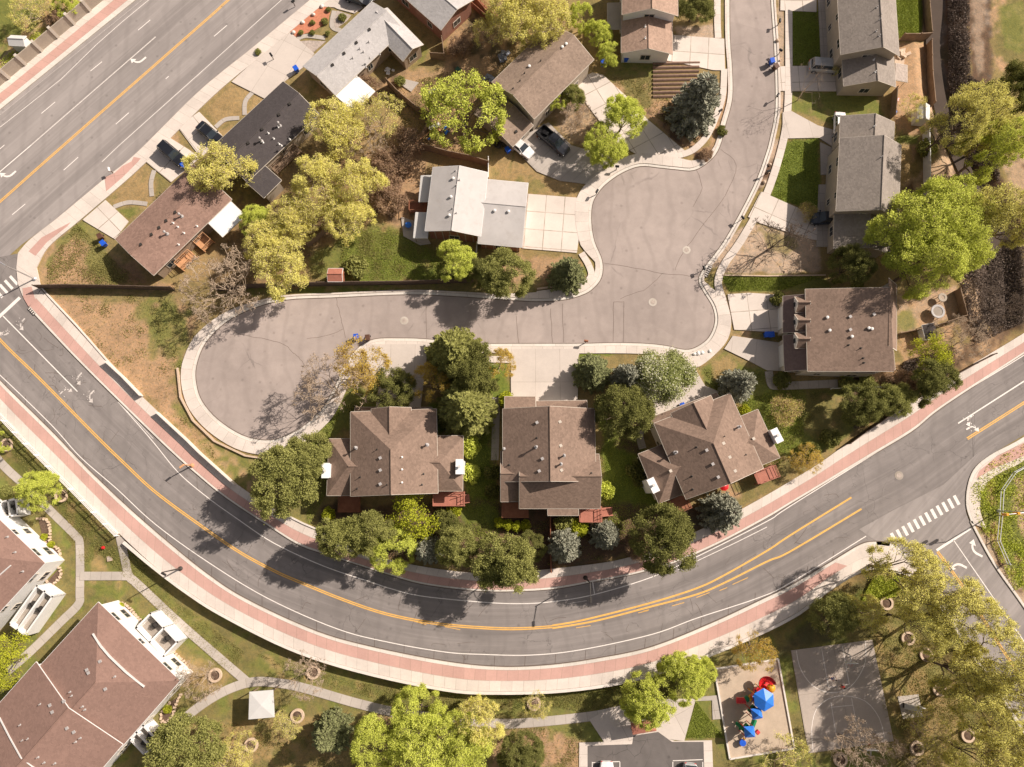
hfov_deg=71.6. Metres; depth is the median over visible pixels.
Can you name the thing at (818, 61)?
minivan
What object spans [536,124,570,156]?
pickup truck
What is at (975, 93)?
leafy tree
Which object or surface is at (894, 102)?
wooden fence
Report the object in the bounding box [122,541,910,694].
retaining wall
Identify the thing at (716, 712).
playground landing
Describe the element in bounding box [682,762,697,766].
parked car
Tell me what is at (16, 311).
junction road
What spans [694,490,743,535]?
spruce tree
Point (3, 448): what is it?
leafy tree
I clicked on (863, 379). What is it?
shrub
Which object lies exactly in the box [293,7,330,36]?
gravel bed
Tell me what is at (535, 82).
house
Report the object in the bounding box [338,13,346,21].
shrub
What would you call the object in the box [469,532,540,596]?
leafy tree
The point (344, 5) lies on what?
driveway
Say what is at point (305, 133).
window
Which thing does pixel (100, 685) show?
apartment building
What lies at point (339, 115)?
leafy tree
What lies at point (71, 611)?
park path
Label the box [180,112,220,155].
driveway
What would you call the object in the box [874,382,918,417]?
leafy tree
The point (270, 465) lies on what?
leafy tree
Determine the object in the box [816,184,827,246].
footpath
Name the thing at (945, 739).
leafy tree
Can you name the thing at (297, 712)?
tree ring
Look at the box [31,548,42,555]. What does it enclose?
window
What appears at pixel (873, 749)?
basketball hoop
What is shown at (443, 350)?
pine tree
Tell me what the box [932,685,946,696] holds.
tree ring
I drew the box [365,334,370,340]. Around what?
wheeled bin
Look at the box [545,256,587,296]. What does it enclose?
spruce tree
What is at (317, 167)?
leafy tree
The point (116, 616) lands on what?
window
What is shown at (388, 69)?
tarp pile
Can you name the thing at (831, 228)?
window
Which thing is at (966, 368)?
wooden fence
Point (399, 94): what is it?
wooden fence
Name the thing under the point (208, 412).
gutter
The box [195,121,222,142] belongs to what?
parked car
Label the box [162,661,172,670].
window
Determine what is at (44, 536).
shrub
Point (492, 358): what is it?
footway
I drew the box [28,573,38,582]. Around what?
window
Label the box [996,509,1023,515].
traffic signal
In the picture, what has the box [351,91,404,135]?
leafy tree
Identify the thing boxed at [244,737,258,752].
tree ring
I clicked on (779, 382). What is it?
shrub
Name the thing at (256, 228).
leafy tree
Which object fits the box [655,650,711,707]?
leafy tree
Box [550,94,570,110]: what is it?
leafy tree
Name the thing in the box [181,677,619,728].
park path
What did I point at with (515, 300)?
gutter joint
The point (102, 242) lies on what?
wheeled bin
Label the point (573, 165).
driveway
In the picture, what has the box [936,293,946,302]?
trampoline
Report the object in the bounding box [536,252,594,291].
footway
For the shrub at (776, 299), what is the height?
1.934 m
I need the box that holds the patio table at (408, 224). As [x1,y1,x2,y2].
[405,222,411,227]
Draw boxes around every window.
[11,602,22,609]
[22,528,32,533]
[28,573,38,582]
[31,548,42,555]
[38,571,51,580]
[41,547,54,554]
[110,612,121,620]
[118,743,129,754]
[119,609,131,617]
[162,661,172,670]
[166,258,176,267]
[170,657,181,666]
[192,236,199,242]
[303,125,311,135]
[367,63,373,71]
[402,0,409,8]
[409,52,417,62]
[449,235,459,238]
[453,17,460,27]
[639,55,650,59]
[828,163,831,175]
[829,47,832,57]
[829,225,832,237]
[833,130,837,143]
[838,66,841,79]
[857,88,870,92]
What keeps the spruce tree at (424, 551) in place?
on the ground at (996, 36)
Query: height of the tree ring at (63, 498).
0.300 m
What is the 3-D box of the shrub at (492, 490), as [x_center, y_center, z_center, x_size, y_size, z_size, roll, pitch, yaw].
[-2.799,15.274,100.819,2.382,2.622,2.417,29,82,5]
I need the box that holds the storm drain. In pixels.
[704,265,712,276]
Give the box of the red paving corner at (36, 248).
[29,223,69,255]
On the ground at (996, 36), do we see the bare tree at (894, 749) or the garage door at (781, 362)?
the bare tree at (894, 749)
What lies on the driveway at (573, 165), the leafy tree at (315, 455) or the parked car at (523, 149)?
the parked car at (523, 149)
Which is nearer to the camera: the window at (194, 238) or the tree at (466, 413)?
the tree at (466, 413)
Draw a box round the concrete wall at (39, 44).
[0,0,102,85]
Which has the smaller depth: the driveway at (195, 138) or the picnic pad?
the picnic pad
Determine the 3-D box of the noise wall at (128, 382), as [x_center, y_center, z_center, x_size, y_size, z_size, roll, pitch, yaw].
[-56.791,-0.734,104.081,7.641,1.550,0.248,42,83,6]
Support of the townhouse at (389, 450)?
on the ground at (996, 36)
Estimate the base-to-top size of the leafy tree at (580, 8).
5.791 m
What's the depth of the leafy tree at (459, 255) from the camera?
101.94 m
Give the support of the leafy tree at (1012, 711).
on the ground at (996, 36)
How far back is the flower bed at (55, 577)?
101.10 m
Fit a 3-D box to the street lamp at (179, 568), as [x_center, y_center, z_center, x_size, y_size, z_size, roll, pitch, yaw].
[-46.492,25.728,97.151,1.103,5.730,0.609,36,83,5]
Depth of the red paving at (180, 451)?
102.16 m
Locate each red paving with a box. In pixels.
[0,0,126,102]
[0,385,868,680]
[30,299,1023,589]
[977,443,1023,477]
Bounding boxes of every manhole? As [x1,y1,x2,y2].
[400,317,407,324]
[649,298,656,305]
[682,246,690,253]
[895,471,902,479]
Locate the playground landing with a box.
[712,698,721,719]
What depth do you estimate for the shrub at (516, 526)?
100.12 m
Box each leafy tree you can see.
[0,431,10,452]
[0,632,32,691]
[7,0,54,31]
[12,470,62,512]
[50,0,78,17]
[142,712,228,766]
[181,139,257,194]
[199,740,252,766]
[222,730,257,766]
[238,203,275,237]
[242,218,295,264]
[247,442,321,524]
[250,230,308,303]
[266,194,319,245]
[272,708,302,739]
[280,430,333,481]
[285,180,335,231]
[291,153,342,218]
[303,95,368,161]
[313,514,363,560]
[319,193,377,246]
[327,157,389,218]
[332,334,391,396]
[346,508,397,557]
[349,712,409,766]
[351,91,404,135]
[366,364,416,407]
[368,525,417,575]
[384,494,440,541]
[386,711,454,766]
[390,682,448,743]
[410,361,450,401]
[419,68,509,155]
[430,708,493,766]
[433,524,479,568]
[436,239,476,282]
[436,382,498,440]
[436,510,471,539]
[446,339,499,395]
[454,694,506,750]
[465,257,488,289]
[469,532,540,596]
[470,16,505,47]
[477,245,537,299]
[484,0,546,50]
[486,346,516,378]
[495,728,545,766]
[503,0,554,20]
[513,529,547,564]
[517,0,572,49]
[521,689,551,719]
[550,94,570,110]
[560,84,585,111]
[566,1,593,35]
[583,121,628,168]
[585,19,613,49]
[592,383,656,441]
[596,41,618,67]
[601,93,648,142]
[619,670,677,730]
[627,500,697,578]
[634,345,701,410]
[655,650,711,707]
[674,0,715,22]
[686,655,717,688]
[731,630,778,672]
[759,731,813,766]
[788,442,824,473]
[806,590,860,638]
[825,242,880,287]
[838,380,888,427]
[844,592,890,635]
[861,535,948,610]
[862,190,959,275]
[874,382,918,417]
[882,227,971,300]
[887,602,957,655]
[895,557,988,629]
[899,93,927,122]
[901,171,999,241]
[901,701,956,763]
[908,331,954,375]
[910,357,963,408]
[917,746,960,766]
[919,91,991,154]
[925,215,999,281]
[925,642,1014,713]
[926,589,1022,658]
[937,730,1017,766]
[938,79,1014,155]
[946,675,1023,748]
[950,115,1023,185]
[950,622,1023,701]
[963,180,1023,240]
[964,96,1023,157]
[967,718,1023,766]
[974,672,1023,719]
[983,200,1023,249]
[985,58,1023,115]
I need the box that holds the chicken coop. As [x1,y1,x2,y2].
[917,323,937,340]
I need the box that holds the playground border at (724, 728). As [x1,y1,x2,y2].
[713,658,794,759]
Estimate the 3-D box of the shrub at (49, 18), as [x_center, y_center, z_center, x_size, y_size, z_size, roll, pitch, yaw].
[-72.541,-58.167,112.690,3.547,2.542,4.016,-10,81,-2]
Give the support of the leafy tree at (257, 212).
on the ground at (996, 36)
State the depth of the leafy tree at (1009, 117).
101.02 m
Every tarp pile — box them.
[384,67,394,74]
[482,73,494,81]
[492,140,506,148]
[498,50,510,62]
[895,49,910,59]
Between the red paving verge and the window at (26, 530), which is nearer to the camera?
the window at (26, 530)
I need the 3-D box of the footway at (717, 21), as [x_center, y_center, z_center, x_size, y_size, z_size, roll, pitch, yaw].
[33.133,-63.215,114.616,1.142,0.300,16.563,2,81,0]
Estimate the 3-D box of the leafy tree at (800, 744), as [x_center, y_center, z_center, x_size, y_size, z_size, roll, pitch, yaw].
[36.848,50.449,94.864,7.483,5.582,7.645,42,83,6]
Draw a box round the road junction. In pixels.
[859,445,996,558]
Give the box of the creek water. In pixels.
[926,0,1004,316]
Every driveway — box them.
[83,200,128,238]
[147,138,197,181]
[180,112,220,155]
[232,32,313,97]
[323,0,374,13]
[366,344,425,406]
[511,349,580,400]
[521,122,611,183]
[522,194,578,252]
[578,72,683,157]
[646,354,718,414]
[667,35,724,70]
[724,336,779,370]
[727,293,777,331]
[748,192,816,239]
[780,0,815,11]
[780,66,836,90]
[782,111,832,145]
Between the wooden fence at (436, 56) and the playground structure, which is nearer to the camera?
the playground structure
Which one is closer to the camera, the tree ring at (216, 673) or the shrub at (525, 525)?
the tree ring at (216, 673)
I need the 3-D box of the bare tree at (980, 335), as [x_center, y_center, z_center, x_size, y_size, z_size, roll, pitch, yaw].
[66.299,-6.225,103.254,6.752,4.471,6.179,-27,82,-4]
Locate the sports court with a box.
[791,640,893,752]
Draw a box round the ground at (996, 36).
[0,0,1023,766]
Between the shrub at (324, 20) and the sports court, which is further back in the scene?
the shrub at (324, 20)
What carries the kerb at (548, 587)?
on the ground at (996, 36)
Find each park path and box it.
[0,456,83,672]
[79,572,128,579]
[116,535,248,680]
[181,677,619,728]
[694,695,720,700]
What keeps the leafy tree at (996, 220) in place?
on the ground at (996, 36)
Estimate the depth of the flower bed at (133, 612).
100.26 m
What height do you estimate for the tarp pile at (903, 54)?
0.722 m
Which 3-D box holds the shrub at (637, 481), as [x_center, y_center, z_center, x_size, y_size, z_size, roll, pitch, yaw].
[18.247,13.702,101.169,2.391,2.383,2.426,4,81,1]
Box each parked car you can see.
[157,139,185,166]
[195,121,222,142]
[346,0,372,7]
[514,139,534,159]
[599,760,613,766]
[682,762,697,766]
[809,210,832,225]
[832,112,845,137]
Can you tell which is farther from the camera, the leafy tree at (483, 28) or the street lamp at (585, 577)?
the leafy tree at (483, 28)
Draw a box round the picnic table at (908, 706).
[903,703,925,711]
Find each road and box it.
[0,0,308,256]
[0,254,28,331]
[0,311,1023,666]
[195,0,775,439]
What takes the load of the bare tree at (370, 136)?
on the ground at (996, 36)
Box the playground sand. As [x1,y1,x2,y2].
[717,660,792,757]
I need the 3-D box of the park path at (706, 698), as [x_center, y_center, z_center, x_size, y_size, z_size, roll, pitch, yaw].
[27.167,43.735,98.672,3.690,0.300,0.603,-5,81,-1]
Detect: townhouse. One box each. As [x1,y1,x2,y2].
[321,406,469,511]
[500,396,613,521]
[637,392,783,510]
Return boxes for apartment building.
[0,498,65,635]
[0,600,192,766]
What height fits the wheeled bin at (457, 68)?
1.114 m
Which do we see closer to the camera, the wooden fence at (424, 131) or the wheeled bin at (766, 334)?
the wheeled bin at (766, 334)
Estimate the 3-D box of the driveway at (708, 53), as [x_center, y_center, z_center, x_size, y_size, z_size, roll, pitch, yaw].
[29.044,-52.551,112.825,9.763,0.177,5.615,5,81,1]
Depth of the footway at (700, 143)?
110.80 m
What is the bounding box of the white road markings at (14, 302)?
[0,0,1023,655]
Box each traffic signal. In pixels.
[0,262,36,280]
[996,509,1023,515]
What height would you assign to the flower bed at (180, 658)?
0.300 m
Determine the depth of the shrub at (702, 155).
109.33 m
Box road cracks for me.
[17,151,843,665]
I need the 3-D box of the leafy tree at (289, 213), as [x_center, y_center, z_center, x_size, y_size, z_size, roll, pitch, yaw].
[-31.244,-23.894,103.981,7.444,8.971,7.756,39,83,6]
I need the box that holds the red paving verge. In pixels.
[105,157,140,190]
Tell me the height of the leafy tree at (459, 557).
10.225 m
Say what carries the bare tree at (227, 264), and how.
on the ground at (996, 36)
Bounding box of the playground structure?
[735,676,776,745]
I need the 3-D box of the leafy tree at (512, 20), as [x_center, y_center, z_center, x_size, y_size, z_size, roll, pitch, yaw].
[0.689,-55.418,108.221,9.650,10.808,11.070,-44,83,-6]
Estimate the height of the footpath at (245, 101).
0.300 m
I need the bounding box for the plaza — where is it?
[589,699,694,741]
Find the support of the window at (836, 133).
in the two storey house at (863, 174)
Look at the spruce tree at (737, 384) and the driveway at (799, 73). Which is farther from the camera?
the driveway at (799, 73)
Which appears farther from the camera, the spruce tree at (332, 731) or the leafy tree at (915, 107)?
the leafy tree at (915, 107)
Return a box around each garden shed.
[7,35,30,52]
[327,268,344,281]
[911,103,929,125]
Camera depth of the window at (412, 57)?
111.10 m
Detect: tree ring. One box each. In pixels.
[1,438,12,450]
[54,489,67,501]
[209,668,221,682]
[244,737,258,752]
[290,708,304,723]
[306,665,320,679]
[527,696,540,710]
[833,752,847,766]
[879,597,893,609]
[901,632,914,644]
[910,740,924,755]
[919,647,932,661]
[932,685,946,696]
[960,728,974,742]
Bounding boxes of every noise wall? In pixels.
[104,360,143,396]
[155,411,236,484]
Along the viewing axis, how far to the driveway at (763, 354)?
105.00 m
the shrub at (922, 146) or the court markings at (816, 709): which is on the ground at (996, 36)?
the shrub at (922, 146)
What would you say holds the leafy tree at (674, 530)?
on the ground at (996, 36)
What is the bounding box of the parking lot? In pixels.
[588,732,703,766]
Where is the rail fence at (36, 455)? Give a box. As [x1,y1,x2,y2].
[0,416,118,535]
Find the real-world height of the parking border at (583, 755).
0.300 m
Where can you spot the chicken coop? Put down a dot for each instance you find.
(924, 332)
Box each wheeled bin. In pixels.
[96,233,104,239]
[99,239,107,246]
[292,65,298,72]
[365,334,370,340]
[455,66,461,73]
[504,146,510,153]
[762,331,769,337]
[768,57,775,64]
[771,62,779,70]
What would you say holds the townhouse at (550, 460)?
on the ground at (996, 36)
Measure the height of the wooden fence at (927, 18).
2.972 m
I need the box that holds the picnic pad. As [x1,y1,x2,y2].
[897,694,922,718]
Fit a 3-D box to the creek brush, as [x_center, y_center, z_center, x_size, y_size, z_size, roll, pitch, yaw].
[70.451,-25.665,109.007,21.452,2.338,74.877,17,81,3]
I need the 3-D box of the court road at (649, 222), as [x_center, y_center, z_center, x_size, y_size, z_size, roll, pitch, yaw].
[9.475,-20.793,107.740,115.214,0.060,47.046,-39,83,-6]
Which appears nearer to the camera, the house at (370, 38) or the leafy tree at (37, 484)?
the leafy tree at (37, 484)
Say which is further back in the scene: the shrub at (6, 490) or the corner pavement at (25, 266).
the corner pavement at (25, 266)
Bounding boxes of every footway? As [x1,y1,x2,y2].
[426,356,510,362]
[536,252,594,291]
[677,69,726,157]
[692,10,792,367]
[714,0,720,37]
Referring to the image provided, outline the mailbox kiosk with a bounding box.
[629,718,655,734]
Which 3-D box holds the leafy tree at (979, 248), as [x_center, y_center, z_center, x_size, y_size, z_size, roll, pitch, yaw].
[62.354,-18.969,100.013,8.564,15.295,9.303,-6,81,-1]
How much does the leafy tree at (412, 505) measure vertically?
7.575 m
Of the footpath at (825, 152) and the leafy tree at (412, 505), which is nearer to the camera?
the leafy tree at (412, 505)
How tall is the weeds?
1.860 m
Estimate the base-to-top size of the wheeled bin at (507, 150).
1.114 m
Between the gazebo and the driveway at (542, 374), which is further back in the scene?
the driveway at (542, 374)
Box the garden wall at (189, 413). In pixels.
[176,368,260,458]
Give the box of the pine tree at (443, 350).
[424,326,483,387]
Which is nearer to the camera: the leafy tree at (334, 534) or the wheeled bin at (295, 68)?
the leafy tree at (334, 534)
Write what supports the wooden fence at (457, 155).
on the ground at (996, 36)
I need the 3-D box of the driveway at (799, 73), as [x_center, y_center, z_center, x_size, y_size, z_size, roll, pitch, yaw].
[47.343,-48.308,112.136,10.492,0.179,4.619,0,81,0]
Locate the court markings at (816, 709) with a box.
[592,641,885,766]
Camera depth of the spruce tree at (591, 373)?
101.65 m
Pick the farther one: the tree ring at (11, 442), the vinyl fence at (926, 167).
the vinyl fence at (926, 167)
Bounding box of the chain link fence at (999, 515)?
[994,467,1023,564]
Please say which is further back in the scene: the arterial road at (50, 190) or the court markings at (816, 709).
the arterial road at (50, 190)
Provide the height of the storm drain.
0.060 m
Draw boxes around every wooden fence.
[31,284,174,289]
[215,278,473,290]
[306,218,335,246]
[385,77,430,116]
[416,142,488,166]
[418,116,432,140]
[429,35,444,59]
[474,0,491,18]
[550,516,551,572]
[847,409,901,443]
[889,85,898,119]
[897,288,967,334]
[899,32,932,40]
[922,0,932,32]
[925,38,936,106]
[957,353,997,372]
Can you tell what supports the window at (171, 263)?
in the house at (166, 232)
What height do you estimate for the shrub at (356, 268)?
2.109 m
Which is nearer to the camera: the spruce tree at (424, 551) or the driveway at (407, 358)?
the spruce tree at (424, 551)
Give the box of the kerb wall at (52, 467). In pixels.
[0,412,118,533]
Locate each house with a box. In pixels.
[115,164,242,277]
[216,81,318,202]
[303,1,423,118]
[397,0,497,40]
[409,165,528,251]
[474,25,593,151]
[607,0,677,62]
[778,278,896,376]
[825,0,907,95]
[825,113,901,257]
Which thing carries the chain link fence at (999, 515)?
on the ground at (996, 36)
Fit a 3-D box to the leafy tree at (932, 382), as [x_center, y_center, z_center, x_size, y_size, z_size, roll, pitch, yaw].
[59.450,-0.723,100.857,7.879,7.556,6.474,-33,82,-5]
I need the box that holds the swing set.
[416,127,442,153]
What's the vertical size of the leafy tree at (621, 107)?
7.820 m
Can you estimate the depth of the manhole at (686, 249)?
107.60 m
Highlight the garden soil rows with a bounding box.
[653,61,699,97]
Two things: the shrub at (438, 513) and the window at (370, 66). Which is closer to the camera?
the shrub at (438, 513)
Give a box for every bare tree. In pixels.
[176,660,223,701]
[178,243,258,324]
[282,649,326,700]
[289,351,366,420]
[348,116,389,155]
[559,101,598,133]
[748,215,814,273]
[794,58,827,103]
[823,713,887,766]
[876,732,917,766]
[931,313,968,343]
[943,316,989,360]
[972,285,1023,330]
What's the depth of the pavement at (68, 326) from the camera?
102.46 m
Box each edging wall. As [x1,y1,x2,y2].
[39,284,115,368]
[289,516,314,528]
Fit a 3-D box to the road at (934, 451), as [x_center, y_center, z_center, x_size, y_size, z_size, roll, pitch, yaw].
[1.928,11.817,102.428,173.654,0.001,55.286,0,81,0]
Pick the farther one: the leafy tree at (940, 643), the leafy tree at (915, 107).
the leafy tree at (915, 107)
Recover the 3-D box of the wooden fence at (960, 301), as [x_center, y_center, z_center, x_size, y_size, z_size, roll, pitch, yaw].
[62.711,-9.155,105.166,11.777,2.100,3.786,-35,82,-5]
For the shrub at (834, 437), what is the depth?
101.63 m
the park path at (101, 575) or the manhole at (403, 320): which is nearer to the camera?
the park path at (101, 575)
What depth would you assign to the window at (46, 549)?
100.31 m
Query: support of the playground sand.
on the ground at (996, 36)
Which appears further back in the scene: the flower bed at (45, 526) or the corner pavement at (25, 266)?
the corner pavement at (25, 266)
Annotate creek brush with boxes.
[853,0,1023,428]
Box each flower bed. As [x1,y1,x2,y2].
[36,517,61,557]
[45,567,62,584]
[120,601,141,621]
[159,693,182,722]
[173,651,190,679]
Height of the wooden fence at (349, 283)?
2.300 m
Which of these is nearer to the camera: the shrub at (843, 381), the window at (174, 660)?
the window at (174, 660)
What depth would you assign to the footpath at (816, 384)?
104.26 m
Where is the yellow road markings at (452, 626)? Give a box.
[0,0,1023,664]
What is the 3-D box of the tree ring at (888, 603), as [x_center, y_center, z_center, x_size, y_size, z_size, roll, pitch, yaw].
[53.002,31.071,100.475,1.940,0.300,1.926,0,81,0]
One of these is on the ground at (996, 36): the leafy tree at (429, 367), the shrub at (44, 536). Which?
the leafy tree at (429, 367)
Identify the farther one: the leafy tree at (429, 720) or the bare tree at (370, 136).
the bare tree at (370, 136)
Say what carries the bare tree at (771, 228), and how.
on the ground at (996, 36)
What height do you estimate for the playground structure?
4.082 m
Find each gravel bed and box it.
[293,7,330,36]
[301,40,325,52]
[334,10,350,27]
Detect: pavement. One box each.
[0,0,112,92]
[0,399,885,690]
[16,253,40,298]
[18,0,327,267]
[36,290,1023,580]
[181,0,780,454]
[836,545,913,572]
[969,442,1023,528]
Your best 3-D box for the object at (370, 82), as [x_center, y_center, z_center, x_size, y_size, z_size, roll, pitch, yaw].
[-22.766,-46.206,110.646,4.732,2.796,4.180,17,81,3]
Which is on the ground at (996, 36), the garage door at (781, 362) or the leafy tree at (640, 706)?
the leafy tree at (640, 706)
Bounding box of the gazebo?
[249,686,279,718]
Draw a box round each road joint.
[0,380,888,666]
[38,319,1023,591]
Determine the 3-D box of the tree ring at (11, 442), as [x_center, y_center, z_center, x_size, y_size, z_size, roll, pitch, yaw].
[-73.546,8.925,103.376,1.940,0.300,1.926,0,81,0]
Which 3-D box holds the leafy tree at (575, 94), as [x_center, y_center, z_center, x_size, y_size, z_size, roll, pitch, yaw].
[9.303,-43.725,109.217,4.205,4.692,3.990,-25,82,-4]
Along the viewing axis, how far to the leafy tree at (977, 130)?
100.16 m
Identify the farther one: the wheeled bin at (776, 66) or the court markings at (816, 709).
the wheeled bin at (776, 66)
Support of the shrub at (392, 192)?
on the ground at (996, 36)
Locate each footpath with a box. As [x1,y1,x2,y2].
[113,200,147,208]
[149,170,155,196]
[214,116,238,128]
[242,92,253,114]
[297,34,325,39]
[329,10,341,31]
[491,397,499,459]
[636,424,645,449]
[765,371,837,389]
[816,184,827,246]
[818,0,827,57]
[820,142,831,174]
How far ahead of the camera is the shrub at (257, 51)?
112.37 m
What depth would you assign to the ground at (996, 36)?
105.63 m
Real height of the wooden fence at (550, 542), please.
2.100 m
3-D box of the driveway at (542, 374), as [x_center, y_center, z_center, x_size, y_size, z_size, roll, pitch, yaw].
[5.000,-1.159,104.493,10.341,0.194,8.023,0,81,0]
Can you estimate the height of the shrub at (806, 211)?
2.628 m
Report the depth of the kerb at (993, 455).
102.32 m
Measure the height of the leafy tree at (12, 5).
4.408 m
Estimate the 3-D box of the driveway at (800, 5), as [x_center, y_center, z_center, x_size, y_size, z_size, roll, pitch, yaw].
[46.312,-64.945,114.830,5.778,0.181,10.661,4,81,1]
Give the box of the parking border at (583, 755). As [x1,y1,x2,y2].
[579,739,712,766]
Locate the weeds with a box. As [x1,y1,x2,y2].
[0,0,1023,604]
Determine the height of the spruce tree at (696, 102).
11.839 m
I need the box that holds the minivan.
[808,57,837,74]
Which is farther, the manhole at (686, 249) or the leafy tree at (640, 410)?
the manhole at (686, 249)
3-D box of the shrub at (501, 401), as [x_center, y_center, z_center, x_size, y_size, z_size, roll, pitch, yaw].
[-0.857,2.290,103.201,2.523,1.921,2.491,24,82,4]
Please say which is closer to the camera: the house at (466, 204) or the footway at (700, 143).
the house at (466, 204)
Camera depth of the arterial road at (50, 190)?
111.65 m
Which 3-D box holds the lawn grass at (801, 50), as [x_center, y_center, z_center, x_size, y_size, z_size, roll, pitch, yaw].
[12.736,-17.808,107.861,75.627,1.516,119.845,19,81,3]
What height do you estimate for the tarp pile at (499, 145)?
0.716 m
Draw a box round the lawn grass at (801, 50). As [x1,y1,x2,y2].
[307,0,921,737]
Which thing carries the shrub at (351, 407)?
on the ground at (996, 36)
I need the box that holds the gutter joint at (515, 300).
[195,0,775,439]
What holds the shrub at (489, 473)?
on the ground at (996, 36)
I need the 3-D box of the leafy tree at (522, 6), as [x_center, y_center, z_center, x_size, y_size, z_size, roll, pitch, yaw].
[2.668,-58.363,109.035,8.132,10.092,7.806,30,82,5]
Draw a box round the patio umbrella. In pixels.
[720,485,728,490]
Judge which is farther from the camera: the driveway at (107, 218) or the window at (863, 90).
the window at (863, 90)
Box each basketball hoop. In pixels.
[840,650,858,666]
[859,744,878,755]
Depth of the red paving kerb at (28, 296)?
106.34 m
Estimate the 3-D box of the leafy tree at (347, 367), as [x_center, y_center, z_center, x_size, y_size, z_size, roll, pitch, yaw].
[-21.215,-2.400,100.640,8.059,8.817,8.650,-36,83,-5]
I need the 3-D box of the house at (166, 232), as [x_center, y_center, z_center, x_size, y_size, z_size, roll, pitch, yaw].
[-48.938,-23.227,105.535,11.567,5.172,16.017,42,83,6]
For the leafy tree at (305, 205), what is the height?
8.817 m
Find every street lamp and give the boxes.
[161,566,182,575]
[179,463,193,468]
[583,575,591,602]
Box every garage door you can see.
[778,306,781,329]
[778,344,783,367]
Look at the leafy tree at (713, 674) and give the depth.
94.49 m
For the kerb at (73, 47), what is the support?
on the ground at (996, 36)
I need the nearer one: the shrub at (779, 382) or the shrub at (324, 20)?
the shrub at (779, 382)
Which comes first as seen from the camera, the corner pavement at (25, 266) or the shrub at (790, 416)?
the shrub at (790, 416)
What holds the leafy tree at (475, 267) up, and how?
on the ground at (996, 36)
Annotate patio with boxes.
[401,217,430,244]
[402,79,418,91]
[894,48,905,63]
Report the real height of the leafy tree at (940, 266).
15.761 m
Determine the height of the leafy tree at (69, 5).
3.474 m
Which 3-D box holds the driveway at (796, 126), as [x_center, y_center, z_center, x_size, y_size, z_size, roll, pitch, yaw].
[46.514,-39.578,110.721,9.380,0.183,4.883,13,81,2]
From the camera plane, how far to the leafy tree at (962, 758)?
88.69 m
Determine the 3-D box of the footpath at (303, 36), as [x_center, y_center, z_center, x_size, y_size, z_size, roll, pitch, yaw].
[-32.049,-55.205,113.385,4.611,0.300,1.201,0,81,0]
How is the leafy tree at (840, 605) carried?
on the ground at (996, 36)
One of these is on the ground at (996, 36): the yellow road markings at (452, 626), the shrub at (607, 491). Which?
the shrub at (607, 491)
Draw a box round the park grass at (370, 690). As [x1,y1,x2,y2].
[0,424,1014,758]
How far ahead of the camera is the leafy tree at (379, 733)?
90.50 m
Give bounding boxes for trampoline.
[928,304,944,318]
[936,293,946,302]
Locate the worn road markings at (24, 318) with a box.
[0,0,586,603]
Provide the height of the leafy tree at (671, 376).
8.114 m
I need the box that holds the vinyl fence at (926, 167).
[922,128,931,198]
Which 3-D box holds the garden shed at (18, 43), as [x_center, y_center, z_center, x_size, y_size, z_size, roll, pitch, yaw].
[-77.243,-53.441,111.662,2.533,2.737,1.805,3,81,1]
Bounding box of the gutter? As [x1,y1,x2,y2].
[192,0,777,442]
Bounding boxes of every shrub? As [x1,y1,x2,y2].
[0,484,13,497]
[40,533,47,540]
[43,6,65,26]
[47,541,54,547]
[163,704,171,713]
[254,48,261,55]
[321,17,328,24]
[321,506,335,519]
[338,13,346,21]
[344,254,368,278]
[346,402,357,413]
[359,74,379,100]
[367,179,409,215]
[369,144,414,187]
[386,123,423,162]
[394,75,405,86]
[434,507,447,521]
[446,34,473,58]
[446,506,461,517]
[463,463,480,484]
[464,435,481,459]
[483,464,499,480]
[484,483,499,498]
[494,517,503,527]
[498,391,513,406]
[503,519,513,530]
[510,520,521,531]
[521,519,530,530]
[553,516,573,531]
[570,518,588,538]
[601,481,615,499]
[624,459,643,477]
[625,530,649,562]
[632,472,646,487]
[698,147,713,162]
[717,125,727,136]
[737,404,750,415]
[768,393,805,428]
[769,290,785,306]
[772,371,791,389]
[797,201,818,222]
[799,441,821,461]
[819,429,841,447]
[838,376,853,389]
[859,376,874,385]
[885,368,918,407]
[915,138,938,157]
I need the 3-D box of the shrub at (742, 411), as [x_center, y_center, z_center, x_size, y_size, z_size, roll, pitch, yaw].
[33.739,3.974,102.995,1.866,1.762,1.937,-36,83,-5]
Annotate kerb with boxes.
[0,0,135,109]
[0,381,889,669]
[22,287,34,306]
[30,307,1023,591]
[966,437,1023,522]
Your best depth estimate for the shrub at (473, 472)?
100.85 m
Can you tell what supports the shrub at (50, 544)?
in the flower bed at (45, 526)
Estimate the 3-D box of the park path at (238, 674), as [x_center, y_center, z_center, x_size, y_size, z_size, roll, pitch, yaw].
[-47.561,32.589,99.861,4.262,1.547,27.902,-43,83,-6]
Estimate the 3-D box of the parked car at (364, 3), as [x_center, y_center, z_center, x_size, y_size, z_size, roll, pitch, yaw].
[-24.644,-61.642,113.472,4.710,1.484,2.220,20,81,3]
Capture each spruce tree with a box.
[311,705,355,754]
[415,533,442,564]
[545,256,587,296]
[548,528,581,563]
[571,353,612,394]
[588,519,619,549]
[608,363,640,392]
[662,71,721,141]
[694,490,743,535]
[716,368,757,403]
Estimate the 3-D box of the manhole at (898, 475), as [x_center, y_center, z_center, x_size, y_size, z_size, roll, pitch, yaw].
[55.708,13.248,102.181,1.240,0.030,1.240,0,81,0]
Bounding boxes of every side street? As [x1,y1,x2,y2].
[877,542,1023,731]
[905,510,1023,721]
[970,521,1023,607]

